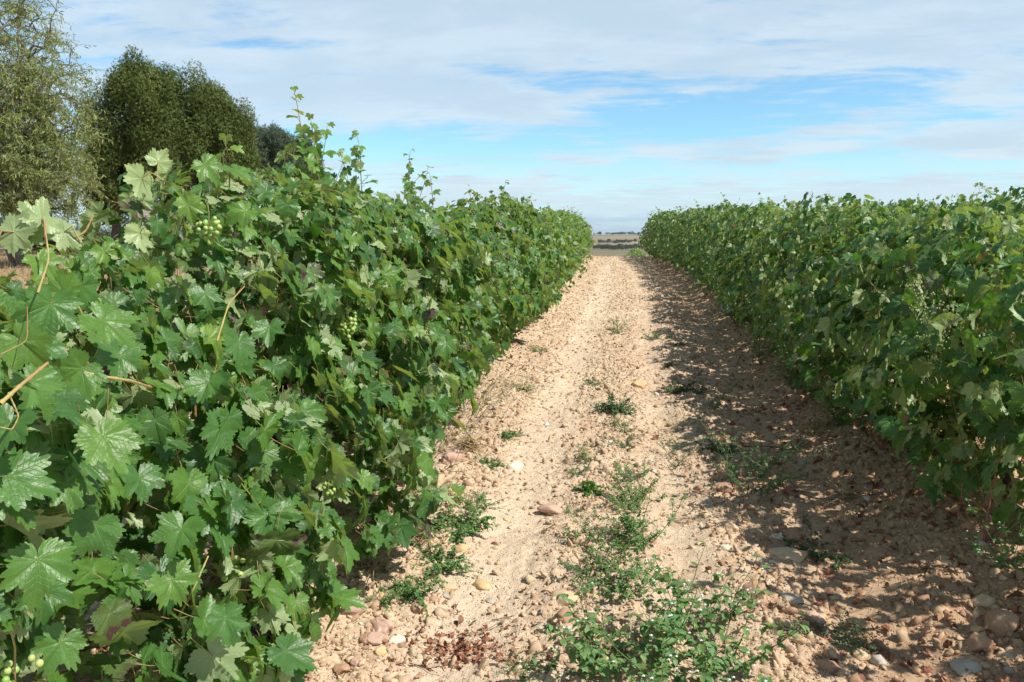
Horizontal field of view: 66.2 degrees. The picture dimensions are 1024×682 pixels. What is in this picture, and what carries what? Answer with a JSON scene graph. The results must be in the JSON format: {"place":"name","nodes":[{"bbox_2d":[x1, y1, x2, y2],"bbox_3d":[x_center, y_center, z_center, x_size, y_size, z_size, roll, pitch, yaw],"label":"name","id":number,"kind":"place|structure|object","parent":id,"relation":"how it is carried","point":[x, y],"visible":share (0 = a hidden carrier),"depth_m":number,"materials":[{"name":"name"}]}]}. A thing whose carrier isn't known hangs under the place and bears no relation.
{"place":"outdoors","nodes":[
{"label":"outdoors","id":0,"kind":"place"},
{"bbox_2d":[0,235,1023,681],"bbox_3d":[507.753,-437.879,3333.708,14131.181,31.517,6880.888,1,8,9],"label":"ground","id":1,"kind":"structure","parent":0,"point":[512,567],"depth_m":4.13,"materials":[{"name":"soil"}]},
{"bbox_2d":[0,0,115,266],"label":"almond tree","id":2,"kind":"object","parent":1,"relation":"on","point":[29,173],"visible":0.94,"depth_m":24.68,"materials":[{"name":"green plant"}]},
{"bbox_2d":[0,249,260,380],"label":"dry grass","id":3,"kind":"structure","parent":1,"relation":"on","point":[28,273],"depth_m":23.29,"materials":[{"name":"plant"}]},
{"bbox_2d":[73,44,193,240],"bbox_3d":[-16.400,-7.934,33.721,5.473,9.129,4.669,1,8,9],"label":"conifer tree","id":4,"kind":"object","parent":1,"relation":"on","point":[138,87],"visible":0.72,"depth_m":32.64,"materials":[{"name":"green plant"}]},
{"bbox_2d":[0,196,366,681],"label":"grape vine","id":5,"kind":"object","parent":1,"relation":"on","point":[78,444],"visible":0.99,"depth_m":1.93,"materials":[{"name":"green plant"}]},
{"bbox_2d":[135,60,235,218],"bbox_3d":[-14.738,-8.051,35.332,4.626,9.046,4.340,1,8,9],"label":"conifer tree","id":6,"kind":"object","parent":1,"relation":"on","point":[199,144],"visible":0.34,"depth_m":34.39,"materials":[{"name":"green plant"}]},
{"bbox_2d":[182,76,262,199],"bbox_3d":[-13.169,-7.826,36.169,3.542,8.448,3.185,1,8,9],"label":"conifer tree","id":7,"kind":"object","parent":1,"relation":"on","point":[239,126],"visible":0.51,"depth_m":35.20,"materials":[{"name":"green plant"}]},
{"bbox_2d":[66,133,465,617],"bbox_3d":[-0.892,0.113,3.375,2.547,2.058,1.835,9,12,49],"label":"grape vine","id":8,"kind":"object","parent":1,"relation":"on","point":[331,279],"visible":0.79,"depth_m":3.26,"materials":[{"name":"green plant"}]},
{"bbox_2d":[246,120,323,206],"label":"pine tree","id":9,"kind":"object","parent":1,"relation":"on","point":[272,141],"visible":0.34,"depth_m":47.53,"materials":[{"name":"green plant"}]},
{"bbox_2d":[210,86,487,477],"bbox_3d":[-1.000,-0.260,4.805,1.716,2.358,1.738,1,8,9],"label":"grape vine","id":10,"kind":"object","parent":1,"relation":"on","point":[441,256],"visible":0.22,"depth_m":4.70,"materials":[{"name":"green plant"}]},
{"bbox_2d":[349,536,400,585],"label":"dry grass tuft","id":11,"kind":"object","parent":1,"relation":"on","point":[367,563],"visible":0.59,"depth_m":3.54,"materials":[{"name":"plant"}]},
{"bbox_2d":[366,631,383,645],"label":"stone","id":12,"kind":"object","parent":1,"relation":"on","point":[375,638],"visible":0.98,"depth_m":2.97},
{"bbox_2d":[371,618,393,633],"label":"stone","id":13,"kind":"object","parent":1,"relation":"on","point":[385,625],"visible":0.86,"depth_m":3.06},
{"bbox_2d":[361,579,411,611],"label":"bank weed","id":14,"kind":"object","parent":1,"relation":"on","point":[386,598],"visible":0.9,"depth_m":3.26,"materials":[{"name":"green plant"}]},
{"bbox_2d":[295,148,502,424],"bbox_3d":[-0.891,-0.387,6.003,1.720,2.229,1.697,1,8,9],"label":"grape vine","id":15,"kind":"object","parent":1,"relation":"on","point":[466,306],"visible":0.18,"depth_m":5.71,"materials":[{"name":"green plant"}]},
{"bbox_2d":[338,447,460,538],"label":"wiry flowering weed","id":16,"kind":"object","parent":1,"relation":"on","point":[370,518],"visible":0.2,"depth_m":3.80,"materials":[{"name":"green plant"}]},
{"bbox_2d":[390,566,443,618],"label":"bank weed","id":17,"kind":"object","parent":1,"relation":"on","point":[414,591],"visible":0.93,"depth_m":3.31,"materials":[{"name":"green plant"}]},
{"bbox_2d":[409,534,482,583],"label":"bank weed","id":18,"kind":"object","parent":1,"relation":"on","point":[446,565],"visible":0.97,"depth_m":3.65,"materials":[{"name":"green plant"}]},
{"bbox_2d":[359,172,536,370],"bbox_3d":[-0.661,-0.478,7.181,1.806,2.038,1.708,1,8,9],"label":"grape vine","id":19,"kind":"object","parent":1,"relation":"on","point":[518,305],"visible":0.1,"depth_m":7.00,"materials":[{"name":"green plant"}]},
{"bbox_2d":[382,408,514,489],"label":"wiry flowering weed","id":20,"kind":"object","parent":1,"relation":"on","point":[444,444],"visible":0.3,"depth_m":4.55,"materials":[{"name":"green plant"}]},
{"bbox_2d":[342,596,569,681],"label":"red leaf litter","id":21,"kind":"object","parent":1,"relation":"on","point":[466,647],"visible":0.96,"depth_m":2.98,"materials":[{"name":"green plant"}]},
{"bbox_2d":[418,493,497,548],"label":"bank weed","id":22,"kind":"object","parent":1,"relation":"on","point":[467,526],"visible":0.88,"depth_m":4.01,"materials":[{"name":"green plant"}]},
{"bbox_2d":[444,424,495,454],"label":"dry grass tuft","id":23,"kind":"object","parent":1,"relation":"on","point":[472,443],"visible":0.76,"depth_m":5.37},
{"bbox_2d":[421,367,527,451],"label":"wiry flowering weed","id":24,"kind":"object","parent":1,"relation":"on","point":[470,418],"visible":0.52,"depth_m":5.30,"materials":[{"name":"green plant"}]},
{"bbox_2d":[447,485,512,510],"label":"bank weed","id":25,"kind":"object","parent":1,"relation":"on","point":[468,503],"visible":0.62,"depth_m":4.36,"materials":[{"name":"green plant"}]},
{"bbox_2d":[427,184,548,357],"bbox_3d":[-0.497,-0.661,8.437,1.855,2.002,1.686,1,8,9],"label":"grape vine","id":26,"kind":"object","parent":1,"relation":"on","point":[507,232],"visible":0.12,"depth_m":8.34,"materials":[{"name":"green plant"}]},
{"bbox_2d":[439,180,562,330],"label":"grape vine","id":27,"kind":"object","parent":1,"relation":"on","point":[555,299],"visible":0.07,"depth_m":9.39,"materials":[{"name":"green plant"}]},
{"bbox_2d":[464,349,542,417],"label":"wiry flowering weed","id":28,"kind":"object","parent":1,"relation":"on","point":[500,395],"visible":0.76,"depth_m":6.23,"materials":[{"name":"green plant"}]},
{"bbox_2d":[467,190,560,327],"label":"grape vine","id":29,"kind":"object","parent":1,"relation":"on","point":[528,214],"visible":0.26,"depth_m":10.47,"materials":[{"name":"green plant"}]},
{"bbox_2d":[490,648,546,681],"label":"bank weed","id":30,"kind":"object","parent":1,"relation":"on","point":[523,666],"visible":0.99,"depth_m":2.79,"materials":[{"name":"green plant"}]},
{"bbox_2d":[498,205,570,295],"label":"grape vine","id":31,"kind":"object","parent":1,"relation":"on","point":[557,241],"visible":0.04,"depth_m":13.31,"materials":[{"name":"green plant"}]},
{"bbox_2d":[505,194,578,308],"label":"grape vine","id":32,"kind":"object","parent":1,"relation":"on","point":[566,263],"visible":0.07,"depth_m":11.94,"materials":[{"name":"green plant"}]},
{"bbox_2d":[60,255,1023,681],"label":"soil clods","id":33,"kind":"object","parent":1,"relation":"on","point":[942,609],"visible":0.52,"depth_m":3.91,"materials":[{"name":"soil"}]},
{"bbox_2d":[537,504,562,513],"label":"stone","id":34,"kind":"object","parent":1,"relation":"on","point":[550,508],"visible":0.99,"depth_m":4.32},
{"bbox_2d":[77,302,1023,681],"bbox_3d":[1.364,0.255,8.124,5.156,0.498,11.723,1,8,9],"label":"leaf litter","id":35,"kind":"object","parent":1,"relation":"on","point":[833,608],"visible":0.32,"depth_m":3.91,"materials":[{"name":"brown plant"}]},
{"bbox_2d":[540,213,583,294],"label":"grape vine","id":36,"kind":"object","parent":1,"relation":"on","point":[560,244],"visible":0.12,"depth_m":14.49,"materials":[{"name":"green plant"}]},
{"bbox_2d":[537,208,587,282],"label":"grape vine","id":37,"kind":"object","parent":1,"relation":"on","point":[581,248],"visible":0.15,"depth_m":17.17,"materials":[{"name":"green plant"}]},
{"bbox_2d":[539,206,588,287],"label":"grape vine","id":38,"kind":"object","parent":1,"relation":"on","point":[565,229],"visible":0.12,"depth_m":15.73,"materials":[{"name":"green plant"}]},
{"bbox_2d":[550,589,579,605],"bbox_3d":[0.222,1.084,3.320,0.135,0.052,0.110,4,8,25],"label":"stone","id":39,"kind":"object","parent":1,"relation":"on","point":[560,600],"visible":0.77,"depth_m":3.30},
{"bbox_2d":[554,607,580,623],"bbox_3d":[0.237,1.114,3.161,0.126,0.041,0.094,16,11,40],"label":"stone","id":40,"kind":"object","parent":1,"relation":"on","point":[561,612],"visible":0.63,"depth_m":3.15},
{"bbox_2d":[573,480,616,497],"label":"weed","id":41,"kind":"object","parent":1,"relation":"on","point":[584,486],"visible":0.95,"depth_m":4.58,"materials":[{"name":"green plant"}]},
{"bbox_2d":[557,546,635,596],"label":"path weed","id":42,"kind":"object","parent":1,"relation":"on","point":[568,566],"visible":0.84,"depth_m":3.46,"materials":[{"name":"green plant"}]},
{"bbox_2d":[515,577,685,681],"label":"nightshade plant","id":43,"kind":"object","parent":1,"relation":"on","point":[586,650],"visible":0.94,"depth_m":2.69,"materials":[{"name":"green plant"}]},
{"bbox_2d":[558,503,662,552],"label":"path weed","id":44,"kind":"object","parent":1,"relation":"on","point":[624,545],"visible":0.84,"depth_m":3.83,"materials":[{"name":"green plant"}]},
{"bbox_2d":[572,526,658,583],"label":"path weed","id":45,"kind":"object","parent":1,"relation":"on","point":[603,565],"visible":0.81,"depth_m":3.52,"materials":[{"name":"green plant"}]},
{"bbox_2d":[593,387,640,417],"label":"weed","id":46,"kind":"object","parent":1,"relation":"on","point":[611,407],"visible":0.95,"depth_m":6.43,"materials":[{"name":"green plant"}]},
{"bbox_2d":[576,544,676,602],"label":"nightshade plant","id":47,"kind":"object","parent":1,"relation":"on","point":[617,586],"visible":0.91,"depth_m":3.26,"materials":[{"name":"green plant"}]},
{"bbox_2d":[556,541,706,673],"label":"nightshade plant","id":48,"kind":"object","parent":1,"relation":"on","point":[617,643],"visible":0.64,"depth_m":2.86,"materials":[{"name":"green plant"}]},
{"bbox_2d":[605,455,660,508],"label":"path weed","id":49,"kind":"object","parent":1,"relation":"on","point":[640,492],"visible":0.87,"depth_m":4.37,"materials":[{"name":"green plant"}]},
{"bbox_2d":[592,481,687,548],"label":"path weed","id":50,"kind":"object","parent":1,"relation":"on","point":[640,522],"visible":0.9,"depth_m":3.83,"materials":[{"name":"green plant"}]},
{"bbox_2d":[317,319,990,681],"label":"straw bits","id":51,"kind":"object","parent":1,"relation":"on","point":[644,574],"visible":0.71,"depth_m":3.54,"materials":[{"name":"beige plant"}]},
{"bbox_2d":[641,209,679,258],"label":"grape vine","id":52,"kind":"object","parent":1,"relation":"on","point":[653,253],"visible":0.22,"depth_m":27.89,"materials":[{"name":"green plant"}]},
{"bbox_2d":[649,210,679,260],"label":"grape vine","id":53,"kind":"object","parent":1,"relation":"on","point":[658,231],"visible":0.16,"depth_m":26.34,"materials":[{"name":"green plant"}]},
{"bbox_2d":[653,209,680,261],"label":"grape vine","id":54,"kind":"object","parent":1,"relation":"on","point":[660,238],"visible":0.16,"depth_m":25.29,"materials":[{"name":"green plant"}]},
{"bbox_2d":[656,206,681,263],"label":"grape vine","id":55,"kind":"object","parent":1,"relation":"on","point":[665,231],"visible":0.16,"depth_m":23.86,"materials":[{"name":"green plant"}]},
{"bbox_2d":[666,206,703,270],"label":"grape vine","id":56,"kind":"object","parent":1,"relation":"on","point":[680,225],"visible":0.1,"depth_m":21.48,"materials":[{"name":"green plant"}]},
{"bbox_2d":[660,204,709,265],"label":"grape vine","id":57,"kind":"object","parent":1,"relation":"on","point":[670,230],"visible":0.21,"depth_m":22.81,"materials":[{"name":"green plant"}]},
{"bbox_2d":[659,369,711,394],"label":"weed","id":58,"kind":"object","parent":1,"relation":"on","point":[675,390],"visible":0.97,"depth_m":7.19,"materials":[{"name":"green plant"}]},
{"bbox_2d":[589,591,784,681],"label":"nightshade plant","id":59,"kind":"object","parent":1,"relation":"on","point":[707,675],"visible":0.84,"depth_m":2.67,"materials":[{"name":"green plant"}]},
{"bbox_2d":[670,206,716,273],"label":"grape vine","id":60,"kind":"object","parent":1,"relation":"on","point":[695,214],"visible":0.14,"depth_m":20.07,"materials":[{"name":"green plant"}]},
{"bbox_2d":[637,567,754,642],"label":"nightshade plant","id":61,"kind":"object","parent":1,"relation":"on","point":[716,599],"visible":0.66,"depth_m":3.07,"materials":[{"name":"green plant"}]},
{"bbox_2d":[674,199,722,274],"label":"grape vine","id":62,"kind":"object","parent":1,"relation":"on","point":[685,240],"visible":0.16,"depth_m":19.08,"materials":[{"name":"green plant"}]},
{"bbox_2d":[684,207,734,287],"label":"grape vine","id":63,"kind":"object","parent":1,"relation":"on","point":[696,245],"visible":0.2,"depth_m":16.49,"materials":[{"name":"green plant"}]},
{"bbox_2d":[681,198,743,281],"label":"grape vine","id":64,"kind":"object","parent":1,"relation":"on","point":[698,224],"visible":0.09,"depth_m":17.52,"materials":[{"name":"green plant"}]},
{"bbox_2d":[687,206,747,292],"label":"grape vine","id":65,"kind":"object","parent":1,"relation":"on","point":[702,260],"visible":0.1,"depth_m":15.07,"materials":[{"name":"green plant"}]},
{"bbox_2d":[714,482,734,492],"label":"stone","id":66,"kind":"object","parent":1,"relation":"on","point":[722,487],"visible":0.81,"depth_m":4.55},
{"bbox_2d":[646,554,809,678],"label":"nightshade plant","id":67,"kind":"object","parent":1,"relation":"on","point":[743,667],"visible":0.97,"depth_m":2.74,"materials":[{"name":"green plant"}]},
{"bbox_2d":[695,192,761,295],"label":"grape vine","id":68,"kind":"object","parent":1,"relation":"on","point":[731,210],"visible":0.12,"depth_m":14.09,"materials":[{"name":"green plant"}]},
{"bbox_2d":[708,192,784,315],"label":"grape vine","id":69,"kind":"object","parent":1,"relation":"on","point":[737,230],"visible":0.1,"depth_m":11.46,"materials":[{"name":"green plant"}]},
{"bbox_2d":[704,196,795,305],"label":"grape vine","id":70,"kind":"object","parent":1,"relation":"on","point":[724,229],"visible":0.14,"depth_m":12.59,"materials":[{"name":"green plant"}]},
{"bbox_2d":[740,580,766,599],"bbox_3d":[1.022,1.069,3.331,0.103,0.090,0.090,6,10,36],"label":"stone","id":71,"kind":"object","parent":1,"relation":"on","point":[748,585],"visible":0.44,"depth_m":3.32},
{"bbox_2d":[692,415,824,496],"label":"shaded weed","id":72,"kind":"object","parent":1,"relation":"on","point":[768,485],"visible":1,"depth_m":4.39,"materials":[{"name":"green plant"}]},
{"bbox_2d":[744,318,774,362],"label":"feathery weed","id":73,"kind":"object","parent":1,"relation":"on","point":[760,353],"visible":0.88,"depth_m":8.27,"materials":[{"name":"green plant"}]},
{"bbox_2d":[708,197,822,328],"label":"grape vine","id":74,"kind":"object","parent":1,"relation":"on","point":[732,256],"visible":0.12,"depth_m":10.32,"materials":[{"name":"green plant"}]},
{"bbox_2d":[711,419,828,477],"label":"shaded weed","id":75,"kind":"object","parent":1,"relation":"on","point":[773,461],"visible":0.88,"depth_m":4.79,"materials":[{"name":"green plant"}]},
{"bbox_2d":[768,547,808,562],"bbox_3d":[1.322,1.030,3.753,0.185,0.066,0.132,2,8,18],"label":"stone","id":76,"kind":"object","parent":1,"relation":"on","point":[796,555],"visible":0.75,"depth_m":3.73,"materials":[{"name":"stone"}]},
{"bbox_2d":[767,327,811,388],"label":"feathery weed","id":77,"kind":"object","parent":1,"relation":"on","point":[788,372],"visible":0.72,"depth_m":6.87,"materials":[{"name":"green plant"}]},
{"bbox_2d":[779,592,803,605],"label":"stone","id":78,"kind":"object","parent":1,"relation":"on","point":[793,598],"visible":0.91,"depth_m":3.31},
{"bbox_2d":[783,527,800,541],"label":"stone","id":79,"kind":"object","parent":1,"relation":"on","point":[792,532],"visible":0.73,"depth_m":3.96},
{"bbox_2d":[716,192,877,344],"bbox_3d":[3.260,-0.711,8.960,1.791,1.912,1.753,1,8,9],"label":"grape vine","id":80,"kind":"object","parent":1,"relation":"on","point":[755,258],"visible":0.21,"depth_m":8.98,"materials":[{"name":"green plant"}]},
{"bbox_2d":[776,515,852,569],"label":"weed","id":81,"kind":"object","parent":1,"relation":"on","point":[812,553],"visible":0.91,"depth_m":3.78,"materials":[{"name":"green plant"}]},
{"bbox_2d":[788,355,857,420],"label":"feathery weed","id":82,"kind":"object","parent":1,"relation":"on","point":[831,408],"visible":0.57,"depth_m":5.69,"materials":[{"name":"green plant"}]},
{"bbox_2d":[802,405,845,428],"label":"dry grass tuft","id":83,"kind":"object","parent":1,"relation":"on","point":[829,422],"visible":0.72,"depth_m":5.71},
{"bbox_2d":[746,193,903,365],"bbox_3d":[3.114,-0.499,7.735,1.535,1.878,1.820,1,8,9],"label":"grape vine","id":84,"kind":"object","parent":1,"relation":"on","point":[763,283],"visible":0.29,"depth_m":7.71,"materials":[{"name":"green plant"}]},
{"bbox_2d":[815,659,840,674],"bbox_3d":[1.142,1.176,2.828,0.092,0.059,0.056,1,8,8],"label":"stone","id":85,"kind":"object","parent":1,"relation":"on","point":[831,667],"visible":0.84,"depth_m":2.81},
{"bbox_2d":[771,604,895,653],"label":"creeping weed","id":86,"kind":"object","parent":1,"relation":"on","point":[842,636],"visible":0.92,"depth_m":3.00,"materials":[{"name":"green plant"}]},
{"bbox_2d":[652,396,1022,681],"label":"fallen vine leaves","id":87,"kind":"object","parent":1,"relation":"on","point":[858,592],"visible":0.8,"depth_m":3.57,"materials":[{"name":"plant"}]},
{"bbox_2d":[818,472,874,511],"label":"dry grass tuft","id":88,"kind":"object","parent":1,"relation":"on","point":[845,494],"visible":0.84,"depth_m":4.42,"materials":[{"name":"plant"}]},
{"bbox_2d":[836,366,896,433],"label":"feathery weed","id":89,"kind":"object","parent":1,"relation":"on","point":[863,428],"visible":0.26,"depth_m":5.38,"materials":[{"name":"green plant"}]},
{"bbox_2d":[770,202,981,406],"bbox_3d":[2.941,-0.248,6.467,1.628,1.781,1.775,1,8,9],"label":"grape vine","id":90,"kind":"object","parent":1,"relation":"on","point":[807,285],"visible":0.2,"depth_m":6.35,"materials":[{"name":"green plant"}]},
{"bbox_2d":[838,620,913,665],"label":"creeping weed","id":91,"kind":"object","parent":1,"relation":"on","point":[873,649],"visible":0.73,"depth_m":3.00,"materials":[{"name":"green plant"}]},
{"bbox_2d":[776,190,1023,463],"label":"grape vine","id":92,"kind":"object","parent":1,"relation":"on","point":[804,350],"visible":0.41,"depth_m":5.07,"materials":[{"name":"green plant"}]},
{"bbox_2d":[878,196,941,230],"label":"grape vine","id":93,"kind":"object","parent":1,"relation":"on","point":[904,204],"visible":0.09,"depth_m":13.88,"materials":[{"name":"green plant"}]},
{"bbox_2d":[870,346,955,421],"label":"feathery weed","id":94,"kind":"object","parent":1,"relation":"on","point":[933,413],"visible":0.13,"depth_m":4.99,"materials":[{"name":"green plant"}]},
{"bbox_2d":[835,209,1023,529],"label":"grape vine","id":95,"kind":"object","parent":1,"relation":"on","point":[975,286],"visible":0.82,"depth_m":3.99,"materials":[{"name":"green plant"}]},
{"bbox_2d":[907,305,961,496],"bbox_3d":[2.083,0.344,3.929,0.193,1.083,0.459,0,8,0],"label":"fleabane","id":96,"kind":"object","parent":1,"relation":"on","point":[929,393],"visible":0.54,"depth_m":3.87,"materials":[{"name":"green plant"}]},
{"bbox_2d":[907,383,976,447],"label":"feathery weed","id":97,"kind":"object","parent":1,"relation":"on","point":[943,431],"visible":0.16,"depth_m":4.98,"materials":[{"name":"green plant"}]},
{"bbox_2d":[907,276,979,511],"bbox_3d":[2.044,0.279,3.724,0.499,1.177,0.209,-4,9,-27],"label":"fleabane","id":98,"kind":"object","parent":1,"relation":"on","point":[921,310],"visible":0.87,"depth_m":3.66,"materials":[{"name":"green plant"}]},
{"bbox_2d":[898,188,991,249],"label":"grape vine","id":99,"kind":"object","parent":1,"relation":"on","point":[944,203],"visible":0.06,"depth_m":12.48,"materials":[{"name":"green plant"}]},
{"bbox_2d":[949,658,981,676],"bbox_3d":[1.604,1.153,2.777,0.098,0.042,0.092,-7,13,-7],"label":"stone","id":100,"kind":"object","parent":1,"relation":"on","point":[958,666],"visible":0.96,"depth_m":2.76,"materials":[{"name":"stone"}]},
{"bbox_2d":[964,632,993,651],"bbox_3d":[1.702,1.108,2.867,0.097,0.087,0.083,-5,9,-33],"label":"stone","id":101,"kind":"object","parent":1,"relation":"on","point":[976,642],"visible":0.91,"depth_m":2.84,"materials":[{"name":"stone"}]},
{"bbox_2d":[971,594,996,608],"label":"stone","id":102,"kind":"object","parent":1,"relation":"on","point":[984,600],"visible":0.87,"depth_m":3.12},
{"bbox_2d":[945,432,1023,543],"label":"red stemmed weed","id":103,"kind":"object","parent":1,"relation":"on","point":[986,523],"visible":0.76,"depth_m":3.52,"materials":[{"name":"green plant"}]},
{"bbox_2d":[946,282,1023,467],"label":"grape vine","id":104,"kind":"object","parent":1,"relation":"on","point":[987,399],"visible":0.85,"depth_m":3.31,"materials":[{"name":"green plant"}]},
{"bbox_2d":[958,182,1023,332],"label":"grape vine","id":105,"kind":"object","parent":1,"relation":"on","point":[999,207],"visible":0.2,"depth_m":10.05,"materials":[{"name":"green plant"}]},
{"bbox_2d":[962,498,1023,572],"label":"nightshade plant","id":106,"kind":"object","parent":1,"relation":"on","point":[999,560],"visible":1,"depth_m":3.25,"materials":[{"name":"green plant"}]},
{"bbox_2d":[984,608,1019,637],"bbox_3d":[1.854,1.073,2.971,0.116,0.124,0.137,3,8,21],"label":"stone","id":107,"kind":"object","parent":1,"relation":"on","point":[1000,622],"visible":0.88,"depth_m":2.93,"materials":[{"name":"stone"}]},
{"bbox_2d":[0,0,1023,234],"label":"sky","id":108,"kind":"structure","parent":0,"point":[616,112],"materials":[{"name":"blue"}]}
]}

